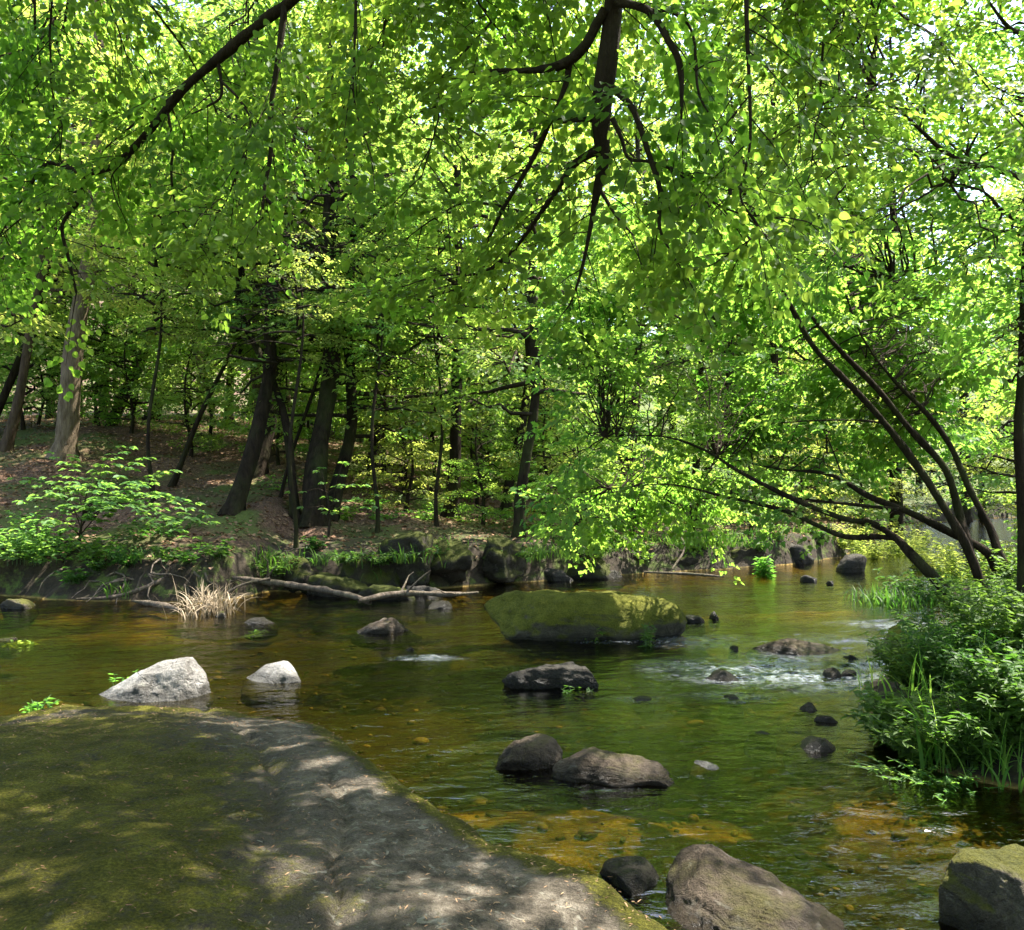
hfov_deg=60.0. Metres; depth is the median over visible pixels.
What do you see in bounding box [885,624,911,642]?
rock
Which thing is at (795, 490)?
riverside tree
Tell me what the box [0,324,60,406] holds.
woodland tree
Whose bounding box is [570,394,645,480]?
woodland tree
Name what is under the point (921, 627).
leafy bush
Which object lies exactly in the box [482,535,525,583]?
rock
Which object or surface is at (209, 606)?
dry grass tuft
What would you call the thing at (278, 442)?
tree
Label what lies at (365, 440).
woodland tree
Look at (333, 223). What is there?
woodland tree
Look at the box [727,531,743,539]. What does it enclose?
bank plant
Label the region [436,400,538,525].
tree
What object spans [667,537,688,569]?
driftwood branch
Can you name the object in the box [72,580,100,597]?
exposed root
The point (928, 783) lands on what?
water weed
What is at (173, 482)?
woodland tree
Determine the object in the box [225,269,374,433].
woodland tree
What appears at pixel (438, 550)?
bank plant
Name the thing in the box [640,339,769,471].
woodland tree
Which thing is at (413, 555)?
bank grass
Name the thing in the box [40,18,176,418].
woodland tree
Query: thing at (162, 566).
exposed root
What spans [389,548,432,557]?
bank plant
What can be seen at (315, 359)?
young tree
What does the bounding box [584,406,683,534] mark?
tree
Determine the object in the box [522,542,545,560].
bank grass
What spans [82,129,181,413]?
woodland tree
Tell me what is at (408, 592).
driftwood branch
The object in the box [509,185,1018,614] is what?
leaning tree
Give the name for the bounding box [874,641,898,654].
rock
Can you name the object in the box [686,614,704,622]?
rock
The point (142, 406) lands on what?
woodland tree
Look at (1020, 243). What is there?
riverside tree
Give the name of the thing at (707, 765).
rock
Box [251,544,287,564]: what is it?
bank grass
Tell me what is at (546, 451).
woodland tree
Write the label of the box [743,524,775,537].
bank grass
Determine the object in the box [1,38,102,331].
woodland tree
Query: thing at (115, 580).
exposed root
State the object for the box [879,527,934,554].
waterside plant
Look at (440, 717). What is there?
water
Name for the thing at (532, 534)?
wood plant
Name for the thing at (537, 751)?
rock
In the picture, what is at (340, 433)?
woodland tree
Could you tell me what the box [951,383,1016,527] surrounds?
riverside tree
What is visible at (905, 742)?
leafy bush
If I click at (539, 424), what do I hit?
woodland tree
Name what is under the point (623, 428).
woodland tree
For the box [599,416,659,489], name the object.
woodland tree
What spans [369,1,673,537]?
woodland tree
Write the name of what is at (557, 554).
bank grass
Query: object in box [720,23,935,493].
woodland tree
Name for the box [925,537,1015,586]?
waterside plant
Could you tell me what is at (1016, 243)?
riverside tree
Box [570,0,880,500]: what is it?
riverside tree
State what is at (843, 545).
waterside plant
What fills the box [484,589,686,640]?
rock
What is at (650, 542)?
bank plant
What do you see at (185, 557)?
bank plant
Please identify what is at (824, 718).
rock
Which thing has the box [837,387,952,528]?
riverside tree
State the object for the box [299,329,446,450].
woodland tree
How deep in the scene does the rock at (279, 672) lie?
8.64 m
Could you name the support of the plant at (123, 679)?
on the water
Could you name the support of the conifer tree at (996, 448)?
on the ground at (22, 579)
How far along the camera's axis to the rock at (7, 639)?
10.87 m
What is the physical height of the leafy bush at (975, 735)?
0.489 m
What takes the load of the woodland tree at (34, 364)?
on the ground at (22, 579)
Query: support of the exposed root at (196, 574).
on the ground at (22, 579)
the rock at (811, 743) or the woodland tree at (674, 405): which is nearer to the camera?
the rock at (811, 743)
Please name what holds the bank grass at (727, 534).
on the ground at (22, 579)
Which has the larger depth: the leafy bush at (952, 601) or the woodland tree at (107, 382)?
the woodland tree at (107, 382)
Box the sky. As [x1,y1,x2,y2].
[14,0,1023,337]
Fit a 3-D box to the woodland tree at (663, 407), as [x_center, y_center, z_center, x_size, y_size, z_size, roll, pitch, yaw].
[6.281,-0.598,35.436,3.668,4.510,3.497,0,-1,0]
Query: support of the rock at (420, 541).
on the ground at (22, 579)
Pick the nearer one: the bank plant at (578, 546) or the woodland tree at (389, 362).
the bank plant at (578, 546)
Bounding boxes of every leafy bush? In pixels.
[841,681,951,745]
[859,629,956,688]
[862,706,999,769]
[887,603,963,642]
[891,680,1023,772]
[896,609,1023,696]
[923,573,1015,634]
[930,634,1023,749]
[935,577,1023,673]
[966,539,1016,599]
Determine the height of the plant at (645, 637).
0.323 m
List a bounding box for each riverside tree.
[524,0,754,523]
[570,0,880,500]
[600,35,847,523]
[611,0,906,496]
[644,5,883,511]
[734,0,1023,601]
[736,391,861,525]
[738,351,873,508]
[741,236,876,499]
[777,393,880,523]
[803,371,918,514]
[809,422,924,541]
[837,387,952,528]
[907,287,1018,539]
[929,167,1023,490]
[939,85,1023,340]
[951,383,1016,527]
[968,114,1023,431]
[973,113,1023,320]
[977,448,1016,536]
[994,163,1021,353]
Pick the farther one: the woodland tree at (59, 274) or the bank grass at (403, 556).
the woodland tree at (59, 274)
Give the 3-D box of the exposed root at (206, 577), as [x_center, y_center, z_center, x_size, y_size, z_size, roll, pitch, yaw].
[-4.931,2.085,14.529,0.211,0.663,0.332,1,-2,-33]
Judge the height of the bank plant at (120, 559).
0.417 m
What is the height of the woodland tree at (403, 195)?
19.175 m
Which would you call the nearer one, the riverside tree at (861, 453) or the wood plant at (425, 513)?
the wood plant at (425, 513)
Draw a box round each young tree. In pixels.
[53,139,242,503]
[221,173,377,547]
[296,188,465,532]
[364,191,528,526]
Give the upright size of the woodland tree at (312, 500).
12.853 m
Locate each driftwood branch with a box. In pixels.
[76,565,170,599]
[131,600,179,609]
[221,577,269,595]
[357,570,478,602]
[644,571,723,576]
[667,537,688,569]
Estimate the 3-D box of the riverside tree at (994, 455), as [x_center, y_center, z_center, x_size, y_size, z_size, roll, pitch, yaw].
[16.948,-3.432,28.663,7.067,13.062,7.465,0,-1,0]
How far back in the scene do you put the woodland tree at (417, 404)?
33.43 m
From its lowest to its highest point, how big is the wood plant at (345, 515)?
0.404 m
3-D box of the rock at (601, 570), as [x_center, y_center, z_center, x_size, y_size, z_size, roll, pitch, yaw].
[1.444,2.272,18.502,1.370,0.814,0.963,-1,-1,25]
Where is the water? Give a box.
[0,517,1023,929]
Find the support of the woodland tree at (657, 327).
on the ground at (22, 579)
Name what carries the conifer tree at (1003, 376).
on the ground at (22, 579)
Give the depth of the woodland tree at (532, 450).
38.19 m
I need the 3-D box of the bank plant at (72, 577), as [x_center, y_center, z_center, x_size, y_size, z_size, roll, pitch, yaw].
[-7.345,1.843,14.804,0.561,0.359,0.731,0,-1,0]
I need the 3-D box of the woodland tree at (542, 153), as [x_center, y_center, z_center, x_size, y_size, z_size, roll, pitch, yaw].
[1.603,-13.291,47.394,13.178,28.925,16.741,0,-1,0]
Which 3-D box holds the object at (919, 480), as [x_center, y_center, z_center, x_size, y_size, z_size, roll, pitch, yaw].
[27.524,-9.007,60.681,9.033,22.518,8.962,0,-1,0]
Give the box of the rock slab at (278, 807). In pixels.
[0,704,667,929]
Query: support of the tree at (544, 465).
on the ground at (22, 579)
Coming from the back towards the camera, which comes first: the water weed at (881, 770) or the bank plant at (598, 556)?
the bank plant at (598, 556)
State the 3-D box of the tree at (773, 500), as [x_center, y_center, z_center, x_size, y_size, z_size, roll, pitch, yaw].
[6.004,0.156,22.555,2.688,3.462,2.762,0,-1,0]
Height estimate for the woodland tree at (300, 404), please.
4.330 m
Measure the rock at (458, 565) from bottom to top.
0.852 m
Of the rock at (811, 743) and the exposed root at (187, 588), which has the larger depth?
the exposed root at (187, 588)
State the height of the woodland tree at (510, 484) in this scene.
15.025 m
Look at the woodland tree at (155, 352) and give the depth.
40.09 m
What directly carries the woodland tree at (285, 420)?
on the ground at (22, 579)
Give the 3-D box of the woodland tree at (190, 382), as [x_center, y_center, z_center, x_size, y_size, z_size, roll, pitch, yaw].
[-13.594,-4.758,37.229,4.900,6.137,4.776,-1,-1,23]
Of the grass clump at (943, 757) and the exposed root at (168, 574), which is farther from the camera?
the exposed root at (168, 574)
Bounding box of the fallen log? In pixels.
[232,555,371,604]
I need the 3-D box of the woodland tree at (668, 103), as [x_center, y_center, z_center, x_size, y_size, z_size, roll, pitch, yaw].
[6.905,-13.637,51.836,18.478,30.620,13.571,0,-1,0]
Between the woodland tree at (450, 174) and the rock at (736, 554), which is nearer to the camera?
the rock at (736, 554)
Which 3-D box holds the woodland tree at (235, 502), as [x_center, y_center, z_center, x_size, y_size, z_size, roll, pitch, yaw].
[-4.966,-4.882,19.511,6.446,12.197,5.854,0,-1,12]
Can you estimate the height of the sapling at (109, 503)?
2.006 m
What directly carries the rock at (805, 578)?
in the water
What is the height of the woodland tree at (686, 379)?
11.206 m
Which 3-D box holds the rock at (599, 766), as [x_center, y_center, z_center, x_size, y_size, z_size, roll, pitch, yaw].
[0.745,2.066,5.837,0.956,0.374,0.521,0,-1,13]
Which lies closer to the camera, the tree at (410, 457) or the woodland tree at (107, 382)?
the tree at (410, 457)
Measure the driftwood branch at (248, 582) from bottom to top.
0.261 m
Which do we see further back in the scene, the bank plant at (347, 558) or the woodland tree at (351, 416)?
the woodland tree at (351, 416)
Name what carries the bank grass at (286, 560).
on the ground at (22, 579)
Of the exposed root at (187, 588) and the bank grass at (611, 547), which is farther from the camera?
the bank grass at (611, 547)
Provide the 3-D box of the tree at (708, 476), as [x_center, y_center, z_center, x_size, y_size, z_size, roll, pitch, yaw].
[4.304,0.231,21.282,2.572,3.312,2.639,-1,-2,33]
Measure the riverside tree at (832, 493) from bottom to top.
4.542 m
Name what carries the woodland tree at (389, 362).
on the ground at (22, 579)
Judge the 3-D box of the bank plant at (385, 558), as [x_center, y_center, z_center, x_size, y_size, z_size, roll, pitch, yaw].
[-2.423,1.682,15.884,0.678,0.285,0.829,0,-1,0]
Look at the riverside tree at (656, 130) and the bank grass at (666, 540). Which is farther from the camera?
the riverside tree at (656, 130)
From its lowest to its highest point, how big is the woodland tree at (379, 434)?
14.236 m
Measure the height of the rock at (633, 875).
0.291 m
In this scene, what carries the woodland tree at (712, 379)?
on the ground at (22, 579)
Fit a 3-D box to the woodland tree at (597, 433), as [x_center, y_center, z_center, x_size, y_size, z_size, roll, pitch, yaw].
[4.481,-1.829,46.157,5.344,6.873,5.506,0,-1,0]
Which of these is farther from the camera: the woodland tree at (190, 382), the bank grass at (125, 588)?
the woodland tree at (190, 382)
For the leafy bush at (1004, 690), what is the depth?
5.89 m
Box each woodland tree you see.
[0,0,158,356]
[0,0,182,451]
[0,0,220,415]
[0,0,230,462]
[0,1,206,342]
[0,6,119,418]
[0,30,148,416]
[0,33,86,355]
[0,206,108,429]
[0,255,124,423]
[0,278,38,368]
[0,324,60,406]
[0,354,14,392]
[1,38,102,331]
[7,264,165,423]
[17,267,173,425]
[29,0,264,426]
[32,222,214,426]
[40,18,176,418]
[49,0,266,428]
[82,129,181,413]
[87,280,155,394]
[88,0,393,519]
[97,0,413,461]
[101,0,436,515]
[107,0,387,415]
[109,0,290,420]
[110,306,195,413]
[112,281,194,407]
[117,253,253,438]
[128,1,349,487]
[131,295,237,414]
[133,285,241,416]
[135,261,307,422]
[137,0,469,527]
[140,0,420,441]
[140,1,436,477]
[181,0,499,520]
[206,0,444,497]
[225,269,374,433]
[250,356,314,430]
[290,295,400,435]
[291,0,593,519]
[291,64,486,486]
[291,97,477,473]
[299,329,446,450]
[303,3,502,468]
[303,324,432,449]
[305,0,523,411]
[309,88,501,433]
[309,342,410,442]
[335,7,508,440]
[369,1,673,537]
[371,328,464,464]
[391,353,498,475]
[404,292,576,494]
[414,93,573,456]
[416,6,673,510]
[417,34,626,454]
[429,148,521,360]
[434,0,634,477]
[437,336,515,461]
[437,382,521,484]
[443,301,602,486]
[444,128,563,453]
[461,330,590,492]
[461,367,570,488]
[471,272,554,396]
[493,0,756,489]
[495,418,552,484]
[504,383,582,486]
[505,396,572,476]
[520,138,719,502]
[540,376,617,476]
[541,362,597,478]
[558,368,644,490]
[562,115,717,456]
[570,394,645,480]
[579,95,714,488]
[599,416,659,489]
[638,364,737,489]
[638,398,711,491]
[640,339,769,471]
[652,286,843,494]
[653,323,787,446]
[668,109,804,396]
[677,104,862,511]
[689,3,886,373]
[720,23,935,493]
[754,236,882,492]
[851,22,1023,521]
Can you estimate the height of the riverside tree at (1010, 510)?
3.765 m
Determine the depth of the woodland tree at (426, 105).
48.37 m
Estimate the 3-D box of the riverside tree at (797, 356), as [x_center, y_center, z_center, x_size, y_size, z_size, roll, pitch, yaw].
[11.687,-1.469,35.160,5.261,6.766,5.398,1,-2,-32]
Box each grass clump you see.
[845,653,883,690]
[871,645,950,701]
[884,693,950,770]
[903,696,990,772]
[935,708,1023,791]
[945,623,999,701]
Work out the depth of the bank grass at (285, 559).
15.92 m
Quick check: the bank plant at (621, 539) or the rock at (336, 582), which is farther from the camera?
the bank plant at (621, 539)
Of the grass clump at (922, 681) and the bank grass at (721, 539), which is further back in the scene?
the bank grass at (721, 539)
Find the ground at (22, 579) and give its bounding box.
[0,255,1023,789]
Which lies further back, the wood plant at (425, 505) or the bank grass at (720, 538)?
the wood plant at (425, 505)
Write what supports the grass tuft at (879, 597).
on the ground at (22, 579)
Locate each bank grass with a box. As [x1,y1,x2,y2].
[98,575,142,597]
[115,543,157,562]
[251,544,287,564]
[254,556,297,575]
[261,552,313,568]
[263,548,317,566]
[280,548,337,566]
[352,548,379,568]
[373,543,423,563]
[389,546,441,563]
[438,534,476,547]
[520,546,544,560]
[521,544,549,555]
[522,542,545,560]
[539,541,572,558]
[545,540,580,554]
[585,540,624,551]
[627,532,671,544]
[635,531,676,543]
[662,537,706,546]
[697,532,731,544]
[701,529,752,540]
[706,532,747,545]
[719,533,750,547]
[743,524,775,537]
[764,528,795,540]
[791,524,817,535]
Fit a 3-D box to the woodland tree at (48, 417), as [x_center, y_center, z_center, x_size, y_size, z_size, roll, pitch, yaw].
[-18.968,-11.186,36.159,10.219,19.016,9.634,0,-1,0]
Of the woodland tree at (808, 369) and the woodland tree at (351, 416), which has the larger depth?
the woodland tree at (808, 369)
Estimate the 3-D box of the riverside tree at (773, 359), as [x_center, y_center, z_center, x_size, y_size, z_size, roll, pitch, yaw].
[8.979,-6.831,29.340,9.156,17.007,8.098,1,-1,-22]
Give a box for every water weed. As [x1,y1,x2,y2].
[843,749,980,786]
[876,756,1008,803]
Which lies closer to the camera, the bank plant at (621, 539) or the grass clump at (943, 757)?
the grass clump at (943, 757)
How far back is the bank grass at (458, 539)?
17.07 m
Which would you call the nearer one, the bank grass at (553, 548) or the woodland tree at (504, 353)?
the bank grass at (553, 548)
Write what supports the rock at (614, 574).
on the ground at (22, 579)
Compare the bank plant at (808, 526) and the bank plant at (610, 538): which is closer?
the bank plant at (610, 538)
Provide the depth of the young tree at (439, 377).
19.56 m
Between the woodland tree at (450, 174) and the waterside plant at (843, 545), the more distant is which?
the woodland tree at (450, 174)
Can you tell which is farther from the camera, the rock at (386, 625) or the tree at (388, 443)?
the tree at (388, 443)
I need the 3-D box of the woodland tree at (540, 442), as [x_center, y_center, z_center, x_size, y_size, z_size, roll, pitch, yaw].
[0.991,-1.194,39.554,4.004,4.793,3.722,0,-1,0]
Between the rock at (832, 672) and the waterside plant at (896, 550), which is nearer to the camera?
the rock at (832, 672)
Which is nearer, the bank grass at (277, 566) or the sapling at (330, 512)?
the bank grass at (277, 566)
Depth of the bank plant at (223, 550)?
14.71 m
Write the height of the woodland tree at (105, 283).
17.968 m
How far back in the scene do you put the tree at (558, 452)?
19.58 m
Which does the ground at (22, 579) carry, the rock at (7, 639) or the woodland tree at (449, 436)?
the woodland tree at (449, 436)
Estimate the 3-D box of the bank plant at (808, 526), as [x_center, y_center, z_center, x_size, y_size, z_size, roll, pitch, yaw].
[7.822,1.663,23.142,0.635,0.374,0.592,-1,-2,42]
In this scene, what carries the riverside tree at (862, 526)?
on the ground at (22, 579)
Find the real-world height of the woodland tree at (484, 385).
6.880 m
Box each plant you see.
[19,697,60,712]
[50,566,92,584]
[78,554,114,571]
[103,546,150,567]
[107,669,138,685]
[150,545,184,563]
[173,548,210,563]
[191,537,234,559]
[251,561,288,575]
[253,475,303,489]
[267,550,309,563]
[302,535,328,549]
[325,549,368,563]
[335,504,362,520]
[349,497,389,508]
[359,551,396,565]
[366,506,408,520]
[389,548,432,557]
[398,505,445,520]
[416,495,443,512]
[431,543,449,556]
[478,506,512,514]
[493,510,513,518]
[501,547,536,557]
[526,524,562,538]
[560,539,582,553]
[562,685,592,693]
[581,550,608,558]
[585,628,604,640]
[587,540,616,551]
[605,529,628,544]
[605,532,619,545]
[627,538,656,551]
[630,551,655,561]
[638,622,655,646]
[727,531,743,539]
[746,535,775,551]
[752,554,776,577]
[762,523,790,538]
[800,524,823,534]
[809,528,830,543]
[823,521,872,550]
[842,540,896,559]
[873,567,967,603]
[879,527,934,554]
[898,536,965,569]
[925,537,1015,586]
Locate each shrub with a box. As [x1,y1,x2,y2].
[0,506,75,565]
[4,523,105,566]
[66,532,138,563]
[108,514,204,538]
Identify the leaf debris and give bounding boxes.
[0,704,649,929]
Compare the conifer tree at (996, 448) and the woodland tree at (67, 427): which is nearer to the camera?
the woodland tree at (67, 427)
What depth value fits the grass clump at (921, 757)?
5.96 m
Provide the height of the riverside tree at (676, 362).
14.266 m
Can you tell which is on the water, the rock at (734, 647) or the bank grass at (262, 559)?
the rock at (734, 647)
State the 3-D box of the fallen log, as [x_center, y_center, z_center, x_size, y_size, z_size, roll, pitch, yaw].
[-4.697,1.844,14.786,5.147,0.781,0.577,0,-1,14]
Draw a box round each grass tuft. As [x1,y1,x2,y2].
[153,577,262,619]
[844,577,945,608]
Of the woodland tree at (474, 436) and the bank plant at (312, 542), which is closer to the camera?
the bank plant at (312, 542)
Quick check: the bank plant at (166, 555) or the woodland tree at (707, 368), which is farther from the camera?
the woodland tree at (707, 368)
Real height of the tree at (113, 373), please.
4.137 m
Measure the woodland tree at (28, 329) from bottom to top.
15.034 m
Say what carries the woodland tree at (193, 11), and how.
on the ground at (22, 579)
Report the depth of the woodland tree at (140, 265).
28.98 m
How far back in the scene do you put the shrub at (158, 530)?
16.40 m
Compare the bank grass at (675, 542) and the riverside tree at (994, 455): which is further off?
the riverside tree at (994, 455)
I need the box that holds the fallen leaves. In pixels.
[0,415,868,571]
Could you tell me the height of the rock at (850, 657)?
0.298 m
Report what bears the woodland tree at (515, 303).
on the ground at (22, 579)
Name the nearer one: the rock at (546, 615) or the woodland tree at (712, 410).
the rock at (546, 615)
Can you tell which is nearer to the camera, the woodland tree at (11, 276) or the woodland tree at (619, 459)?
the woodland tree at (11, 276)
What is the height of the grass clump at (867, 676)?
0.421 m
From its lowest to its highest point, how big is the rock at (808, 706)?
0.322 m
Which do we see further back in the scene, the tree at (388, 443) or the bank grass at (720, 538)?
the tree at (388, 443)
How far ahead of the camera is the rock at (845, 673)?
8.86 m
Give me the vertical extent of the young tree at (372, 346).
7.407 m
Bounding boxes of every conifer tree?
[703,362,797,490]
[791,12,1013,538]
[837,189,934,497]
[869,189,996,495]
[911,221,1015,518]
[954,188,1021,484]
[977,276,1013,490]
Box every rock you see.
[0,598,35,608]
[0,637,17,640]
[98,657,210,702]
[215,611,226,617]
[245,617,272,623]
[247,661,300,683]
[282,556,317,591]
[306,572,367,596]
[340,554,399,586]
[357,584,415,600]
[357,617,409,633]
[376,531,433,585]
[406,585,439,596]
[428,600,451,608]
[430,539,472,584]
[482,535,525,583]
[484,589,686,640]
[495,733,562,769]
[501,661,598,689]
[544,568,572,580]
[552,747,673,786]
[567,555,609,578]
[600,856,659,895]
[609,570,621,578]
[633,696,651,700]
[665,844,843,929]
[671,555,698,566]
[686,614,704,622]
[694,760,718,769]
[705,669,738,681]
[709,611,718,618]
[724,694,738,699]
[730,547,756,560]
[730,645,737,650]
[752,638,839,655]
[790,543,813,563]
[799,702,816,710]
[800,575,816,581]
[800,735,835,752]
[814,714,837,722]
[822,667,840,677]
[836,554,866,572]
[841,669,856,676]
[843,655,857,658]
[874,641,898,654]
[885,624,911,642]
[938,844,1023,929]
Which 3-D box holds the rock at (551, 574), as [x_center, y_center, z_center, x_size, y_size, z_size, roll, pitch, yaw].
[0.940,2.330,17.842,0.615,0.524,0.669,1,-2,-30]
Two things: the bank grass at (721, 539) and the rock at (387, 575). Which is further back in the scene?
the bank grass at (721, 539)
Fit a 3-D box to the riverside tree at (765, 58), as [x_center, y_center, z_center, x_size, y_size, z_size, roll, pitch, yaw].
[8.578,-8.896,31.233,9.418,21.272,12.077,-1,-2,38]
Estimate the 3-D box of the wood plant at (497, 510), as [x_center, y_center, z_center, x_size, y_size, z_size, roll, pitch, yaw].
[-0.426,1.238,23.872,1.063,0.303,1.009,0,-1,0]
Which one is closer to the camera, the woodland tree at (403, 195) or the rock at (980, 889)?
the rock at (980, 889)
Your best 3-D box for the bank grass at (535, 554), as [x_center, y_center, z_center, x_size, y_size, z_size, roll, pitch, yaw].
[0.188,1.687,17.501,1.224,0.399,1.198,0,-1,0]
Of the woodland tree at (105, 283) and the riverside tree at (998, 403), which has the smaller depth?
the riverside tree at (998, 403)
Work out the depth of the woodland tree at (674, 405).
38.88 m
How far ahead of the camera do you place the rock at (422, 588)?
15.24 m
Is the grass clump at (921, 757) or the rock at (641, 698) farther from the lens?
the rock at (641, 698)
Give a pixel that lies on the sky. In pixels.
(930, 27)
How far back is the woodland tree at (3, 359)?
25.77 m
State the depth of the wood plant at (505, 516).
23.43 m
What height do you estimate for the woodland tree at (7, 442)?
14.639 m
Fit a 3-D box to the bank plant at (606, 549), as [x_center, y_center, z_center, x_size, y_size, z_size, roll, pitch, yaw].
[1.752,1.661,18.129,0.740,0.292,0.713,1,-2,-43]
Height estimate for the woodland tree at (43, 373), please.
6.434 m
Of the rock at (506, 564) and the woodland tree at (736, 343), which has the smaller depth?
the rock at (506, 564)
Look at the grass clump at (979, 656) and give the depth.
6.44 m
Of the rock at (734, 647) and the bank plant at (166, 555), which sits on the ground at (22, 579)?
the bank plant at (166, 555)
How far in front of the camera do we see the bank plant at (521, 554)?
17.27 m
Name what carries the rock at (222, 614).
in the water
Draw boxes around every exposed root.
[38,568,74,592]
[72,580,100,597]
[86,579,128,601]
[96,577,133,593]
[115,571,126,602]
[147,573,153,599]
[150,558,166,573]
[152,571,189,582]
[184,584,189,601]
[193,571,223,602]
[204,572,218,598]
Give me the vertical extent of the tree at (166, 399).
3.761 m
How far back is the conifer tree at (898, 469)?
31.32 m
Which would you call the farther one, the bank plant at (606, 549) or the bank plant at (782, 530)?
the bank plant at (782, 530)
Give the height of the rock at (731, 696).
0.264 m
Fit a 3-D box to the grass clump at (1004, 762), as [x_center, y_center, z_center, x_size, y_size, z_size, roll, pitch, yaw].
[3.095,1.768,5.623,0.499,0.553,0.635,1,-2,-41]
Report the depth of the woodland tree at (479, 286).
51.77 m
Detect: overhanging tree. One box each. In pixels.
[0,0,430,401]
[237,0,1023,377]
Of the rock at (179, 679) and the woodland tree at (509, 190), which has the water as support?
the rock at (179, 679)
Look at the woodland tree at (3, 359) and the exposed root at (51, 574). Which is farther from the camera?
the woodland tree at (3, 359)
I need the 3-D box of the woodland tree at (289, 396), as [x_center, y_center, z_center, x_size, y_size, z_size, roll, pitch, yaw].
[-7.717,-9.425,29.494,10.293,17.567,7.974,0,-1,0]
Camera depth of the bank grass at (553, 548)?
18.08 m
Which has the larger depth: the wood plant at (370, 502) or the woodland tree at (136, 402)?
the woodland tree at (136, 402)
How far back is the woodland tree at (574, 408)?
30.55 m
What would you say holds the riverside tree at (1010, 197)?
on the ground at (22, 579)
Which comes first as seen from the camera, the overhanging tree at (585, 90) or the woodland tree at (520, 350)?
the overhanging tree at (585, 90)
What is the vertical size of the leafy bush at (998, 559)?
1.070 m
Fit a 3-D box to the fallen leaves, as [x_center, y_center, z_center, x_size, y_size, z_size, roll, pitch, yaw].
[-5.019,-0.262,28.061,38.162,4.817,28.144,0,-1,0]
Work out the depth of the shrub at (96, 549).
15.21 m
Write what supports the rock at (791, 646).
on the water
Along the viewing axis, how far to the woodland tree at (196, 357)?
30.89 m
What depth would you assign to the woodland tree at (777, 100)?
50.00 m
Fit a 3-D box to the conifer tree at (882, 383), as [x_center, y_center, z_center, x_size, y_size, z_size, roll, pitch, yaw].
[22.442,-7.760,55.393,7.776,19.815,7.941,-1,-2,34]
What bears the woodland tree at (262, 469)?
on the ground at (22, 579)
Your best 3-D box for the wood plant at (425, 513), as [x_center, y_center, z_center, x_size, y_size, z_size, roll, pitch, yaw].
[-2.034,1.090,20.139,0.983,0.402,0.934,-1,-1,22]
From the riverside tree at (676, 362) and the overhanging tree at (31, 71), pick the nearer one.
the overhanging tree at (31, 71)
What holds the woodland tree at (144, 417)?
on the ground at (22, 579)
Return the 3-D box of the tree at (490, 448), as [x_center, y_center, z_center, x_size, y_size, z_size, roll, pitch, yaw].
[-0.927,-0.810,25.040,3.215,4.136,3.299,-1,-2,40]
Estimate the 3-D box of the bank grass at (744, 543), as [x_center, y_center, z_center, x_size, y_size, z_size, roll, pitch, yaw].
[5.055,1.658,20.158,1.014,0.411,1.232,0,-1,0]
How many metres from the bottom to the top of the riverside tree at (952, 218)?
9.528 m
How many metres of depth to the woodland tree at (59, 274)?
28.24 m
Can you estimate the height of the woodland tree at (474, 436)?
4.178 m
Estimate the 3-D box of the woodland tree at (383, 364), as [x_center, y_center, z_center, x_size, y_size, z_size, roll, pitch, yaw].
[-3.573,-5.134,23.927,5.523,11.609,6.029,1,-2,-33]
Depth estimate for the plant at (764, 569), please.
18.39 m
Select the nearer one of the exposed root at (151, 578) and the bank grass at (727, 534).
the exposed root at (151, 578)
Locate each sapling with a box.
[7,446,220,548]
[284,461,381,536]
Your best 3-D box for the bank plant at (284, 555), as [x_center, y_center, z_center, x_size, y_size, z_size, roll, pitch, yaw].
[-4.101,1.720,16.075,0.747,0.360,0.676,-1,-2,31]
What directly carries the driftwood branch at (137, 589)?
on the ground at (22, 579)
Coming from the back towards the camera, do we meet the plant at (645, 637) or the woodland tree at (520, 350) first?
the woodland tree at (520, 350)
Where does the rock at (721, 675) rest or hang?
in the water
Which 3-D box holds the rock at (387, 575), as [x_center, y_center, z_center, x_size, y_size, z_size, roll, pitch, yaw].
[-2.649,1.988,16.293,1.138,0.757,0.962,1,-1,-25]
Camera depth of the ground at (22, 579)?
18.96 m
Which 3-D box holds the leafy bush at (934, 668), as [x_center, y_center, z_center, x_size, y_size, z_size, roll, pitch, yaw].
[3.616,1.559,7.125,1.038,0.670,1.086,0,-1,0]
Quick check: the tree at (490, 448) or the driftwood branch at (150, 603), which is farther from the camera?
the tree at (490, 448)
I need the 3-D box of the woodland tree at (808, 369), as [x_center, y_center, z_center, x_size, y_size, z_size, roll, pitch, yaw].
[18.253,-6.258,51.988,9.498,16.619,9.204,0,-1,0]
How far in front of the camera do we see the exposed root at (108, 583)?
14.62 m
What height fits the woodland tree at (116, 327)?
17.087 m
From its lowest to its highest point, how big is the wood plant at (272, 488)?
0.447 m
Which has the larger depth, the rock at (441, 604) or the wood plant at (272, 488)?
the wood plant at (272, 488)
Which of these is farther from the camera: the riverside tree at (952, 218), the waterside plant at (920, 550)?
the waterside plant at (920, 550)
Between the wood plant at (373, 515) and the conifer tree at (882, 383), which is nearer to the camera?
the wood plant at (373, 515)

